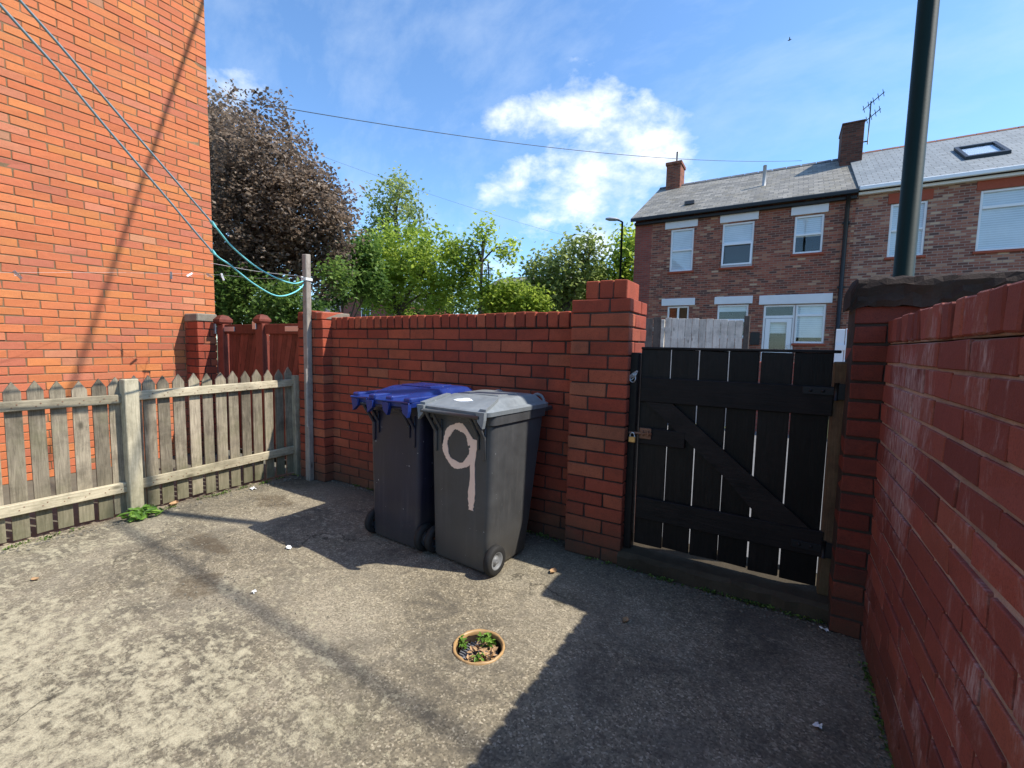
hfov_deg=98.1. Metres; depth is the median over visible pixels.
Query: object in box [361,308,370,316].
window
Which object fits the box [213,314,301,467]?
side gate
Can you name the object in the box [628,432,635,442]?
padlock
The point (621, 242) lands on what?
street lamp
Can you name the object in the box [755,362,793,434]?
lane wall
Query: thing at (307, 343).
clothes post
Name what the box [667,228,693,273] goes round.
window
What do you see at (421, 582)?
grit
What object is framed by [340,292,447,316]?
bungalow
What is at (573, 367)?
yard wall
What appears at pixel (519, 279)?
cottage
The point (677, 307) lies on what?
window
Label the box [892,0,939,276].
lamp post
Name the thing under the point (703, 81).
sky
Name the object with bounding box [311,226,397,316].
shrub
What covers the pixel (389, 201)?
green tree
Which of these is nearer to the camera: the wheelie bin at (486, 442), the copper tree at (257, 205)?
the wheelie bin at (486, 442)
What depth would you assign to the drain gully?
2.34 m
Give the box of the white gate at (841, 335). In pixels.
[834,329,846,361]
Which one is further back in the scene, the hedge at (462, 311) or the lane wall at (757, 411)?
the hedge at (462, 311)
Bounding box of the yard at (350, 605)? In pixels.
[0,473,892,767]
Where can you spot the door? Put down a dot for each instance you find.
(785, 323)
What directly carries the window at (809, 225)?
in the terraced house at (769, 252)
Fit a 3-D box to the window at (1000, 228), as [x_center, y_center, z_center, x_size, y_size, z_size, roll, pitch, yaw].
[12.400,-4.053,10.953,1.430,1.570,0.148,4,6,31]
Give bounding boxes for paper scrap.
[812,722,822,728]
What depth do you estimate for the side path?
4.54 m
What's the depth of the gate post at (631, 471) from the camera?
3.17 m
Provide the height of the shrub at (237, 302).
4.315 m
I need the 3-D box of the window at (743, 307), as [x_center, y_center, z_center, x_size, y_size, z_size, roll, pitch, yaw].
[7.080,-1.974,14.316,1.000,1.150,0.197,4,6,31]
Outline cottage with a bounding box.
[492,274,580,297]
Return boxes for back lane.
[662,425,826,572]
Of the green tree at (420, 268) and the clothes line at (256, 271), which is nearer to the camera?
the clothes line at (256, 271)
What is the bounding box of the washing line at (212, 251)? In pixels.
[0,3,303,296]
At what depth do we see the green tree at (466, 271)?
22.69 m
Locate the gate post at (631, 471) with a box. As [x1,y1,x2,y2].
[623,352,641,548]
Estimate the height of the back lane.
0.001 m
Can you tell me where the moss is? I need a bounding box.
[2,473,893,767]
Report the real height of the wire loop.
0.087 m
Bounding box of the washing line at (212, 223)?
[18,0,303,283]
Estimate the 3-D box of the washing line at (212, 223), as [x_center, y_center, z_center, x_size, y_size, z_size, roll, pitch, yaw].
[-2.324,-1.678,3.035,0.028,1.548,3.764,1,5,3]
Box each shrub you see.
[213,253,365,340]
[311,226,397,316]
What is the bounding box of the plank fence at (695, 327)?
[645,316,749,423]
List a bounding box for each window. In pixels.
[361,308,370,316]
[664,306,688,339]
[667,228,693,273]
[717,304,748,340]
[719,221,754,269]
[790,214,824,256]
[791,304,826,345]
[884,200,927,259]
[953,141,1011,159]
[972,186,1023,253]
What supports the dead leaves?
on the drain gully
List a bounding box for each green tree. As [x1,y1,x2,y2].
[346,212,462,315]
[355,161,436,315]
[434,210,523,313]
[477,272,557,313]
[513,223,615,311]
[580,222,634,299]
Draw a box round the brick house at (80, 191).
[0,0,216,484]
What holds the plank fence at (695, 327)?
on the ground at (285, 460)
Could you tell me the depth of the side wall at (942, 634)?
1.29 m
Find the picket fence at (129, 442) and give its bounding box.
[0,367,300,543]
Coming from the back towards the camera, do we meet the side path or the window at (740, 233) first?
the window at (740, 233)
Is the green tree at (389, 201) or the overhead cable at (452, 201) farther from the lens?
the green tree at (389, 201)
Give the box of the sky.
[204,0,1023,341]
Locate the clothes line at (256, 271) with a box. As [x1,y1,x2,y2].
[211,263,300,276]
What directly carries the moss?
on the yard at (350, 605)
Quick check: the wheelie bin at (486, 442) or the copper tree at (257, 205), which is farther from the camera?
the copper tree at (257, 205)
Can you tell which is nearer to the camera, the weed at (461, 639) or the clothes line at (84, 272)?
the weed at (461, 639)
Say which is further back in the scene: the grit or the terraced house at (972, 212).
the terraced house at (972, 212)
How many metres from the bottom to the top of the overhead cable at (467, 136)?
2.289 m
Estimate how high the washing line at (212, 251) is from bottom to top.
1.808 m
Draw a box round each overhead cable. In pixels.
[210,94,801,161]
[325,157,579,239]
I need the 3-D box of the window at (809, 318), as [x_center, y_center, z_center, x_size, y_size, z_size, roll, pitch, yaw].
[8.877,-1.759,13.264,0.857,1.230,0.148,4,6,31]
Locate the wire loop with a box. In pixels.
[629,371,637,382]
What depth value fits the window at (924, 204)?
12.13 m
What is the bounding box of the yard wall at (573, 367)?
[298,279,646,563]
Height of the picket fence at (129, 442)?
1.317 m
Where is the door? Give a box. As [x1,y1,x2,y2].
[760,305,795,361]
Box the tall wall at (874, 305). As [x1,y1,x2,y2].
[828,269,1023,639]
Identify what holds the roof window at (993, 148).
in the terraced house at (972, 212)
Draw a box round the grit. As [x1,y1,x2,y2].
[1,474,885,767]
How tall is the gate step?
0.170 m
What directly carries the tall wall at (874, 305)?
on the yard at (350, 605)
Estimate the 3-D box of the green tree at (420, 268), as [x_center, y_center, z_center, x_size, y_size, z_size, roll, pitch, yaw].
[-6.407,-5.191,26.036,9.558,9.030,6.130,4,6,31]
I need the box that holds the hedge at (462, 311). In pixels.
[397,282,584,315]
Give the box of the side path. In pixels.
[0,450,293,544]
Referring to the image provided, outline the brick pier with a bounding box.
[184,313,217,456]
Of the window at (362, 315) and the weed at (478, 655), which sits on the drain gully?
the weed at (478, 655)
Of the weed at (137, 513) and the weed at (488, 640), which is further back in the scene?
the weed at (137, 513)
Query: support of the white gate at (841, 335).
on the ground at (285, 460)
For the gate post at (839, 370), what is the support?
on the gate step
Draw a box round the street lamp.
[605,217,622,278]
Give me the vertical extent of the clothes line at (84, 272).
0.244 m
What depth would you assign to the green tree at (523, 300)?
22.40 m
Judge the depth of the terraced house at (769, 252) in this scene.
14.17 m
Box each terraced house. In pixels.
[630,91,883,362]
[845,126,1023,333]
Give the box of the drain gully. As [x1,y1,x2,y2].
[453,629,504,665]
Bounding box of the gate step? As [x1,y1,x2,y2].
[617,542,828,624]
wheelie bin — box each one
[350,382,472,550]
[417,389,552,576]
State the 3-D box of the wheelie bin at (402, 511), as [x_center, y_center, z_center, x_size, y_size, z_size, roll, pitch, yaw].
[-0.740,0.616,3.678,0.669,1.225,0.935,4,6,31]
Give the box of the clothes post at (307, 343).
[301,254,313,480]
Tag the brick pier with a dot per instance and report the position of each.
(201, 347)
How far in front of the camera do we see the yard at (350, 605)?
2.20 m
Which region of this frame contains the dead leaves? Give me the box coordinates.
[466,641,497,661]
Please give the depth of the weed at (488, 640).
2.35 m
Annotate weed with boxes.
[116,504,163,521]
[459,635,466,648]
[470,652,484,661]
[476,632,495,647]
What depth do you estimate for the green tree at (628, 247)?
23.41 m
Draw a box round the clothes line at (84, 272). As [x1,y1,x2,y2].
[21,272,247,277]
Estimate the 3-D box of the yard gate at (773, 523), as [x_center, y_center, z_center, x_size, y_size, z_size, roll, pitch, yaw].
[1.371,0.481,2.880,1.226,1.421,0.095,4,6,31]
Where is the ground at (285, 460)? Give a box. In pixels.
[216,344,828,464]
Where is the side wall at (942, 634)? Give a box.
[861,280,1023,767]
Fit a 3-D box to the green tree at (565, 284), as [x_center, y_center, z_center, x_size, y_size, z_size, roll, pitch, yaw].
[2.655,-4.348,23.909,5.986,8.058,3.776,4,6,31]
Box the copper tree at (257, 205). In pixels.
[207,77,370,373]
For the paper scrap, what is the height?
0.023 m
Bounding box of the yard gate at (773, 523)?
[629,347,845,585]
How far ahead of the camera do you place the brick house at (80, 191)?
5.25 m
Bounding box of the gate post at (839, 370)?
[816,362,846,595]

